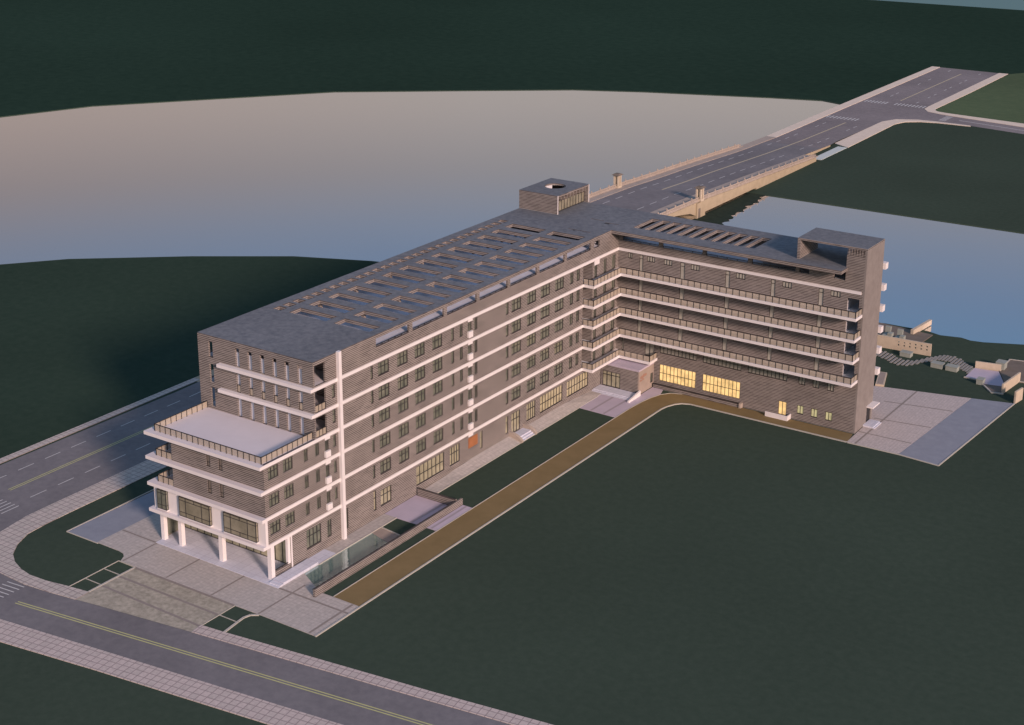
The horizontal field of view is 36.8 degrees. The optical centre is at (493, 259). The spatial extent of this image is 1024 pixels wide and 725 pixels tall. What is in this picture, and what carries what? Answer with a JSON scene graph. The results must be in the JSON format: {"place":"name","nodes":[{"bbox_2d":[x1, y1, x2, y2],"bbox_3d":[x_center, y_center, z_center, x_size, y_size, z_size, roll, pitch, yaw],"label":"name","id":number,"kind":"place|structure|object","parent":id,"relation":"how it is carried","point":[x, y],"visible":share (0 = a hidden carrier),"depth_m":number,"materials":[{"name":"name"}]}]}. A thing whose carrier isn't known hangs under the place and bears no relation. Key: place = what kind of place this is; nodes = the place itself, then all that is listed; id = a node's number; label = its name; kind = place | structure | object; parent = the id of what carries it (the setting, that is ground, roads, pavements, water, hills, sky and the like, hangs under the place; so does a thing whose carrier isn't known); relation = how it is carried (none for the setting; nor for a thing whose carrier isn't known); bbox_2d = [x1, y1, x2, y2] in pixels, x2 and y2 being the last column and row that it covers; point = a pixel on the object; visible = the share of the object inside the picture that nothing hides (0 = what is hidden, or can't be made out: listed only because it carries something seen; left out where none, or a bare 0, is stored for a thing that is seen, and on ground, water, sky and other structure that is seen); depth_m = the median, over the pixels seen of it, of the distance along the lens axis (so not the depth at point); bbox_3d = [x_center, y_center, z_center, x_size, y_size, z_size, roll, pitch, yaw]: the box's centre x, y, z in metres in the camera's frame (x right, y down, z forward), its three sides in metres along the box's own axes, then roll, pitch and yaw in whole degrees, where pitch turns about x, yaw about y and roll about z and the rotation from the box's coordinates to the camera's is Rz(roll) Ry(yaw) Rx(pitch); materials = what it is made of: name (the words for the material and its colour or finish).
{"place":"outdoors","nodes":[
{"label":"outdoors","id":0,"kind":"place"},
{"bbox_2d":[0,378,199,599],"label":"sidewalk","id":1,"kind":"structure","parent":0,"point":[13,536],"depth_m":215.57,"materials":[{"name":"tile"}]},
{"bbox_2d":[68,491,154,541],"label":"ramp paving","id":2,"kind":"structure","parent":0,"point":[108,524],"depth_m":211.50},
{"bbox_2d":[76,568,231,631],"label":"driveway","id":3,"kind":"structure","parent":0,"point":[104,597],"depth_m":190.08,"materials":[{"name":"concrete"}]},
{"bbox_2d":[0,257,374,457],"bbox_3d":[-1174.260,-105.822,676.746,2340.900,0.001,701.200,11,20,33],"label":"field","id":4,"kind":"structure","parent":0,"point":[82,341],"depth_m":290.77,"materials":[{"name":"green plant"}]},
{"bbox_2d":[97,513,358,635],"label":"plaza","id":5,"kind":"structure","parent":0,"point":[291,610],"depth_m":194.38,"materials":[{"name":"tile"}]},
{"bbox_2d":[0,497,510,724],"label":"road","id":6,"kind":"structure","parent":0,"point":[325,707],"depth_m":177.00,"materials":[{"name":"asphalt"}]},
{"bbox_2d":[0,619,551,724],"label":"sidewalk","id":7,"kind":"structure","parent":0,"point":[150,676],"depth_m":173.68,"materials":[{"name":"concrete"}]},
{"bbox_2d":[304,533,387,586],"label":"pond","id":8,"kind":"structure","parent":0,"point":[317,575],"depth_m":200.54,"materials":[{"name":"teal liquid"}]},
{"bbox_2d":[373,528,398,541],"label":"pond beach","id":9,"kind":"structure","parent":0,"point":[384,535],"depth_m":207.27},
{"bbox_2d":[0,141,819,507],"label":"road","id":10,"kind":"structure","parent":0,"point":[78,475],"depth_m":239.95,"materials":[{"name":"asphalt"}]},
{"bbox_2d":[0,70,1023,724],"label":"road marking","id":11,"kind":"object","parent":10,"relation":"on","point":[198,392],"visible":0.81,"depth_m":189.87,"materials":[{"name":"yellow paint"}]},
{"bbox_2d":[0,0,1023,724],"bbox_3d":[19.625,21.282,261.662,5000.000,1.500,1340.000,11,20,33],"label":"ground","id":12,"kind":"structure","parent":0,"point":[682,564],"depth_m":196.49,"materials":[{"name":"green plant"}]},
{"bbox_2d":[102,529,352,632],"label":"paving strip","id":13,"kind":"object","parent":12,"relation":"on","point":[199,607],"visible":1,"depth_m":191.49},
{"bbox_2d":[312,487,462,596],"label":"courtyard wall","id":14,"kind":"structure","parent":12,"relation":"on","point":[452,504],"depth_m":204.56,"materials":[{"name":"brown brick"}]},
{"bbox_2d":[325,391,600,552],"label":"walkway","id":15,"kind":"structure","parent":12,"relation":"on","point":[496,450],"depth_m":228.99,"materials":[{"name":"tile"}]},
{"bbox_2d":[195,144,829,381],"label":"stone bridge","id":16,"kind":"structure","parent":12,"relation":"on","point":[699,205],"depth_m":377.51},
{"bbox_2d":[144,178,888,587],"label":"office building","id":17,"kind":"structure","parent":12,"relation":"on","point":[338,410],"depth_m":231.62,"materials":[{"name":"brick"}]},
{"bbox_2d":[156,488,169,511],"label":"bay window","id":18,"kind":"structure","parent":17,"relation":"in","point":[162,495],"depth_m":201.81,"materials":[{"name":"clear glass"}]},
{"bbox_2d":[178,496,212,527],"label":"bay window","id":19,"kind":"structure","parent":17,"relation":"in","point":[189,509],"depth_m":198.54,"materials":[{"name":"grey glass"}]},
{"bbox_2d":[223,511,258,543],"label":"bay window","id":20,"kind":"structure","parent":17,"relation":"in","point":[234,525],"depth_m":194.22,"materials":[{"name":"grey glass"}]},
{"bbox_2d":[268,464,277,480],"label":"window","id":21,"kind":"structure","parent":17,"relation":"in","point":[272,471],"depth_m":191.91,"materials":[{"name":"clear glass"}]},
{"bbox_2d":[269,491,278,507],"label":"window","id":22,"kind":"structure","parent":17,"relation":"in","point":[274,498],"depth_m":192.95,"materials":[{"name":"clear glass"}]},
{"bbox_2d":[270,518,279,534],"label":"window","id":23,"kind":"structure","parent":17,"relation":"in","point":[274,526],"depth_m":194.06,"materials":[{"name":"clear glass"}]},
{"bbox_2d":[283,456,291,472],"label":"window","id":24,"kind":"structure","parent":17,"relation":"in","point":[287,463],"depth_m":194.03,"materials":[{"name":"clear glass"}]},
{"bbox_2d":[284,483,292,499],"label":"window","id":25,"kind":"structure","parent":17,"relation":"in","point":[288,491],"depth_m":195.13,"materials":[{"name":"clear glass"}]},
{"bbox_2d":[285,511,294,526],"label":"window","id":26,"kind":"structure","parent":17,"relation":"in","point":[289,518],"depth_m":196.22,"materials":[{"name":"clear glass"}]},
{"bbox_2d":[306,524,320,548],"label":"window","id":27,"kind":"structure","parent":17,"relation":"in","point":[313,535],"depth_m":200.98,"materials":[{"name":"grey glass"}]},
{"bbox_2d":[378,359,388,375],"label":"window","id":28,"kind":"structure","parent":17,"relation":"in","point":[383,366],"depth_m":207.46,"materials":[{"name":"grey glass"}]},
{"bbox_2d":[378,383,388,399],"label":"window","id":29,"kind":"structure","parent":17,"relation":"in","point":[383,391],"depth_m":208.50,"materials":[{"name":"grey glass"}]},
{"bbox_2d":[379,407,389,423],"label":"window","id":30,"kind":"structure","parent":17,"relation":"in","point":[384,414],"depth_m":209.49,"materials":[{"name":"grey glass"}]},
{"bbox_2d":[380,432,389,448],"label":"window","id":31,"kind":"structure","parent":17,"relation":"in","point":[384,439],"depth_m":210.62,"materials":[{"name":"grey glass"}]},
{"bbox_2d":[380,457,390,473],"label":"window","id":32,"kind":"structure","parent":17,"relation":"in","point":[385,465],"depth_m":211.70,"materials":[{"name":"grey glass"}]},
{"bbox_2d":[381,485,390,505],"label":"window","id":33,"kind":"structure","parent":17,"relation":"in","point":[386,492],"depth_m":212.95,"materials":[{"name":"beige glass"}]},
{"bbox_2d":[397,350,406,366],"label":"window","id":34,"kind":"structure","parent":17,"relation":"in","point":[401,357],"depth_m":210.72,"materials":[{"name":"grey glass"}]},
{"bbox_2d":[398,373,407,389],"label":"window","id":35,"kind":"structure","parent":17,"relation":"in","point":[403,380],"depth_m":211.86,"materials":[{"name":"grey glass"}]},
{"bbox_2d":[398,397,407,413],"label":"window","id":36,"kind":"structure","parent":17,"relation":"in","point":[402,404],"depth_m":212.74,"materials":[{"name":"grey glass"}]},
{"bbox_2d":[399,422,408,437],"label":"window","id":37,"kind":"structure","parent":17,"relation":"in","point":[403,429],"depth_m":213.88,"materials":[{"name":"grey glass"}]},
{"bbox_2d":[399,447,408,463],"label":"window","id":38,"kind":"structure","parent":17,"relation":"in","point":[404,454],"depth_m":214.93,"materials":[{"name":"grey glass"}]},
{"bbox_2d":[415,342,423,357],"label":"window","id":39,"kind":"structure","parent":17,"relation":"in","point":[419,349],"depth_m":213.86,"materials":[{"name":"grey glass"}]},
{"bbox_2d":[415,365,424,381],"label":"window","id":40,"kind":"structure","parent":17,"relation":"in","point":[419,372],"depth_m":214.88,"materials":[{"name":"grey glass"}]},
{"bbox_2d":[415,388,424,404],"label":"window","id":41,"kind":"structure","parent":17,"relation":"in","point":[420,395],"depth_m":215.83,"materials":[{"name":"grey glass"}]},
{"bbox_2d":[416,413,424,428],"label":"window","id":42,"kind":"structure","parent":17,"relation":"in","point":[420,420],"depth_m":216.94,"materials":[{"name":"grey glass"}]},
{"bbox_2d":[416,437,425,453],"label":"window","id":43,"kind":"structure","parent":17,"relation":"in","point":[420,445],"depth_m":218.05,"materials":[{"name":"grey glass"}]},
{"bbox_2d":[416,452,443,485],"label":"shop window","id":44,"kind":"structure","parent":17,"relation":"in","point":[435,465],"depth_m":220.94,"materials":[{"name":"beige glass"}]},
{"bbox_2d":[432,334,441,349],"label":"window","id":45,"kind":"structure","parent":17,"relation":"in","point":[437,340],"depth_m":217.07,"materials":[{"name":"grey glass"}]},
{"bbox_2d":[433,357,441,372],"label":"window","id":46,"kind":"structure","parent":17,"relation":"in","point":[437,364],"depth_m":218.10,"materials":[{"name":"grey glass"}]},
{"bbox_2d":[433,380,441,395],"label":"window","id":47,"kind":"structure","parent":17,"relation":"in","point":[437,387],"depth_m":219.06,"materials":[{"name":"grey glass"}]},
{"bbox_2d":[433,404,441,419],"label":"window","id":48,"kind":"structure","parent":17,"relation":"in","point":[437,411],"depth_m":220.14,"materials":[{"name":"grey glass"}]},
{"bbox_2d":[433,428,442,443],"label":"window","id":49,"kind":"structure","parent":17,"relation":"in","point":[438,435],"depth_m":221.27,"materials":[{"name":"grey glass"}]},
{"bbox_2d":[450,443,458,465],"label":"window","id":50,"kind":"structure","parent":17,"relation":"in","point":[454,451],"depth_m":225.69,"materials":[{"name":"beige glass"}]},
{"bbox_2d":[468,433,477,448],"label":"wall sign","id":51,"kind":"object","parent":17,"relation":"attached to","point":[472,440],"visible":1,"depth_m":228.84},
{"bbox_2d":[511,340,519,354],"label":"window","id":52,"kind":"structure","parent":17,"relation":"in","point":[515,346],"depth_m":234.96,"materials":[{"name":"grey glass"}]},
{"bbox_2d":[511,363,519,377],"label":"window","id":53,"kind":"structure","parent":17,"relation":"in","point":[515,370],"depth_m":236.00,"materials":[{"name":"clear glass"}]},
{"bbox_2d":[511,386,519,400],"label":"window","id":54,"kind":"structure","parent":17,"relation":"in","point":[515,393],"depth_m":237.15,"materials":[{"name":"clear glass"}]},
{"bbox_2d":[511,410,519,431],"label":"entrance door","id":55,"kind":"structure","parent":17,"relation":"in","point":[515,417],"depth_m":238.49,"materials":[{"name":"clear glass"}]},
{"bbox_2d":[512,297,520,311],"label":"window","id":56,"kind":"structure","parent":17,"relation":"in","point":[516,303],"depth_m":232.96,"materials":[{"name":"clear glass"}]},
{"bbox_2d":[512,318,520,332],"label":"window","id":57,"kind":"structure","parent":17,"relation":"in","point":[516,325],"depth_m":234.05,"materials":[{"name":"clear glass"}]},
{"bbox_2d":[527,332,534,346],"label":"window","id":58,"kind":"structure","parent":17,"relation":"in","point":[531,338],"depth_m":238.26,"materials":[{"name":"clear glass"}]},
{"bbox_2d":[527,355,534,368],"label":"window","id":59,"kind":"structure","parent":17,"relation":"in","point":[530,361],"depth_m":239.42,"materials":[{"name":"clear glass"}]},
{"bbox_2d":[527,378,534,391],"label":"window","id":60,"kind":"structure","parent":17,"relation":"in","point":[531,383],"depth_m":240.54,"materials":[{"name":"clear glass"}]},
{"bbox_2d":[527,400,534,420],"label":"window","id":61,"kind":"structure","parent":17,"relation":"in","point":[530,406],"depth_m":241.83,"materials":[{"name":"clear glass"}]},
{"bbox_2d":[527,290,535,304],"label":"window","id":62,"kind":"structure","parent":17,"relation":"in","point":[531,296],"depth_m":236.29,"materials":[{"name":"clear glass"}]},
{"bbox_2d":[527,311,535,325],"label":"window","id":63,"kind":"structure","parent":17,"relation":"in","point":[531,318],"depth_m":237.33,"materials":[{"name":"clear glass"}]},
{"bbox_2d":[540,325,548,339],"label":"window","id":64,"kind":"structure","parent":17,"relation":"in","point":[544,332],"depth_m":241.36,"materials":[{"name":"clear glass"}]},
{"bbox_2d":[540,348,548,361],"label":"window","id":65,"kind":"structure","parent":17,"relation":"in","point":[544,354],"depth_m":242.48,"materials":[{"name":"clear glass"}]},
{"bbox_2d":[540,370,548,384],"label":"window","id":66,"kind":"structure","parent":17,"relation":"in","point":[544,377],"depth_m":243.61,"materials":[{"name":"grey glass"}]},
{"bbox_2d":[541,305,548,318],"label":"window","id":67,"kind":"structure","parent":17,"relation":"in","point":[545,310],"depth_m":240.36,"materials":[{"name":"grey glass"}]},
{"bbox_2d":[541,283,549,297],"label":"window","id":68,"kind":"structure","parent":17,"relation":"in","point":[545,289],"depth_m":239.39,"materials":[{"name":"grey glass"}]},
{"bbox_2d":[540,385,561,412],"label":"shop window","id":69,"kind":"structure","parent":17,"relation":"in","point":[549,399],"depth_m":246.45,"materials":[{"name":"yellow glass"}]},
{"bbox_2d":[554,340,562,354],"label":"window","id":70,"kind":"structure","parent":17,"relation":"in","point":[558,346],"depth_m":245.82,"materials":[{"name":"grey glass"}]},
{"bbox_2d":[555,298,562,311],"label":"window","id":71,"kind":"structure","parent":17,"relation":"in","point":[559,303],"depth_m":243.64,"materials":[{"name":"grey glass"}]},
{"bbox_2d":[555,318,562,331],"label":"window","id":72,"kind":"structure","parent":17,"relation":"in","point":[558,324],"depth_m":244.68,"materials":[{"name":"grey glass"}]},
{"bbox_2d":[555,277,563,290],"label":"window","id":73,"kind":"structure","parent":17,"relation":"in","point":[559,282],"depth_m":242.54,"materials":[{"name":"grey glass"}]},
{"bbox_2d":[559,191,583,210],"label":"penthouse window","id":74,"kind":"structure","parent":17,"relation":"in","point":[576,199],"depth_m":267.36,"materials":[{"name":"beige glass"}]},
{"bbox_2d":[567,372,587,396],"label":"shop window","id":75,"kind":"structure","parent":17,"relation":"in","point":[579,382],"depth_m":252.82,"materials":[{"name":"yellow glass"}]},
{"bbox_2d":[602,370,619,388],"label":"entrance door","id":76,"kind":"structure","parent":17,"relation":"in","point":[611,379],"depth_m":257.68,"materials":[{"name":"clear glass"}]},
{"bbox_2d":[645,342,653,355],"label":"balcony door","id":77,"kind":"structure","parent":17,"relation":"in","point":[649,348],"depth_m":258.06,"materials":[{"name":"grey glass"}]},
{"bbox_2d":[659,364,695,387],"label":"lit window","id":78,"kind":"structure","parent":17,"relation":"in","point":[669,374],"depth_m":256.11,"materials":[{"name":"yellow glass"}]},
{"bbox_2d":[660,346,696,360],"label":"strip window","id":79,"kind":"structure","parent":17,"relation":"in","point":[670,351],"depth_m":254.93,"materials":[{"name":"grey glass"}]},
{"bbox_2d":[702,374,739,398],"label":"lit window","id":80,"kind":"structure","parent":17,"relation":"in","point":[721,386],"depth_m":251.71,"materials":[{"name":"yellow glass"}]},
{"bbox_2d":[703,355,740,370],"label":"strip window","id":81,"kind":"structure","parent":17,"relation":"in","point":[706,359],"depth_m":250.61,"materials":[{"name":"grey glass"}]},
{"bbox_2d":[748,365,786,380],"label":"strip window","id":82,"kind":"structure","parent":17,"relation":"in","point":[751,369],"depth_m":246.18,"materials":[{"name":"grey glass"}]},
{"bbox_2d":[778,401,786,414],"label":"lit door","id":83,"kind":"structure","parent":17,"relation":"in","point":[782,405],"depth_m":246.18,"materials":[{"name":"yellow glass"}]},
{"bbox_2d":[875,372,886,386],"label":"step block","id":84,"kind":"structure","parent":17,"relation":"attached to","point":[881,379],"depth_m":261.06,"materials":[{"name":"concrete"}]},
{"bbox_2d":[410,397,626,528],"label":"courtyard strip","id":85,"kind":"object","parent":12,"relation":"on","point":[426,513],"visible":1,"depth_m":214.44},
{"bbox_2d":[66,393,1014,636],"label":"kerb","id":86,"kind":"structure","parent":12,"relation":"on","point":[380,593],"depth_m":216.15,"materials":[{"name":"concrete"}]},
{"bbox_2d":[334,393,851,605],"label":"footpath","id":87,"kind":"structure","parent":12,"relation":"on","point":[384,577],"depth_m":221.56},
{"bbox_2d":[653,383,742,408],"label":"areaway wall","id":88,"kind":"structure","parent":87,"relation":"on","point":[698,395],"depth_m":253.82,"materials":[{"name":"grey concrete"}]},
{"bbox_2d":[816,146,846,159],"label":"concrete apron","id":89,"kind":"object","parent":12,"relation":"on","point":[829,153],"visible":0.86,"depth_m":426.70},
{"bbox_2d":[855,391,952,443],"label":"paving strip","id":90,"kind":"object","parent":12,"relation":"on","point":[895,421],"visible":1,"depth_m":245.38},
{"bbox_2d":[900,349,912,357],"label":"stone bench","id":91,"kind":"object","parent":12,"relation":"on","point":[906,353],"visible":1,"depth_m":272.44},
{"bbox_2d":[910,319,931,333],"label":"garden wall","id":92,"kind":"structure","parent":12,"relation":"on","point":[922,326],"depth_m":285.86,"materials":[{"name":"concrete"}]},
{"bbox_2d":[930,360,944,368],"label":"stone bench","id":93,"kind":"object","parent":12,"relation":"on","point":[937,364],"visible":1,"depth_m":267.15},
{"bbox_2d":[878,322,1023,392],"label":"garden deck","id":94,"kind":"structure","parent":12,"relation":"on","point":[1013,368],"depth_m":268.60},
{"bbox_2d":[945,363,959,372],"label":"stone bench","id":95,"kind":"object","parent":12,"relation":"on","point":[951,367],"visible":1,"depth_m":265.74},
{"bbox_2d":[975,361,1001,370],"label":"garden wall","id":96,"kind":"structure","parent":12,"relation":"on","point":[988,366],"depth_m":266.26,"materials":[{"name":"concrete"}]},
{"bbox_2d":[964,359,1023,394],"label":"garden kerb","id":97,"kind":"structure","parent":12,"relation":"on","point":[990,391],"depth_m":260.63,"materials":[{"name":"concrete"}]},
{"bbox_2d":[1001,372,1020,392],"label":"garden wall","id":98,"kind":"structure","parent":12,"relation":"on","point":[1011,382],"depth_m":257.86,"materials":[{"name":"concrete"}]},
{"bbox_2d":[1014,387,1022,403],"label":"garden wall","id":99,"kind":"structure","parent":12,"relation":"on","point":[1018,395],"depth_m":251.98,"materials":[{"name":"concrete"}]},
{"bbox_2d":[0,90,1023,344],"bbox_3d":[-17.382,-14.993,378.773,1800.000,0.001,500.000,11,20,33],"label":"lake water","id":100,"kind":"structure","parent":0,"point":[374,176],"depth_m":401.13,"materials":[{"name":"blue liquid"}]},
{"bbox_2d":[0,0,1023,116],"bbox_3d":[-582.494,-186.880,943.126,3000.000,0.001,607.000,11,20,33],"label":"field","id":101,"kind":"structure","parent":0,"point":[59,54],"depth_m":605.36,"materials":[{"name":"green plant"}]},
{"bbox_2d":[385,387,662,530],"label":"courtyard paving","id":102,"kind":"structure","parent":0,"point":[412,508],"depth_m":216.57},
{"bbox_2d":[693,193,765,224],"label":"reed bank","id":103,"kind":"structure","parent":0,"point":[720,215],"depth_m":369.28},
{"bbox_2d":[589,66,1023,213],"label":"sidewalk","id":104,"kind":"structure","parent":0,"point":[856,138],"depth_m":457.06,"materials":[{"name":"concrete"}]},
{"bbox_2d":[768,67,1023,148],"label":"road","id":105,"kind":"structure","parent":0,"point":[866,114],"depth_m":481.98,"materials":[{"name":"asphalt"}]},
{"bbox_2d":[877,334,931,355],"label":"garden wall","id":106,"kind":"structure","parent":0,"point":[888,342],"depth_m":274.91,"materials":[{"name":"concrete"}]},
{"bbox_2d":[847,386,970,453],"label":"plaza","id":107,"kind":"structure","parent":0,"point":[910,414],"depth_m":246.78,"materials":[{"name":"grey tile"}]},
{"bbox_2d":[881,0,1023,9],"bbox_3d":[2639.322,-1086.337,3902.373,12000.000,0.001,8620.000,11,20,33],"label":"water","id":108,"kind":"structure","parent":0,"point":[1010,4],"depth_m":738.01,"materials":[{"name":"blue liquid"}]},
{"bbox_2d":[899,398,1012,464],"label":"ramp paving","id":109,"kind":"structure","parent":0,"point":[944,439],"depth_m":240.99,"materials":[{"name":"concrete"}]},
{"bbox_2d":[936,73,1023,123],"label":"meadow","id":110,"kind":"structure","parent":0,"point":[1001,99],"depth_m":496.04,"materials":[{"name":"green plant"}]},
{"bbox_2d":[965,368,1003,385],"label":"garden paving","id":111,"kind":"structure","parent":0,"point":[993,377],"depth_m":263.59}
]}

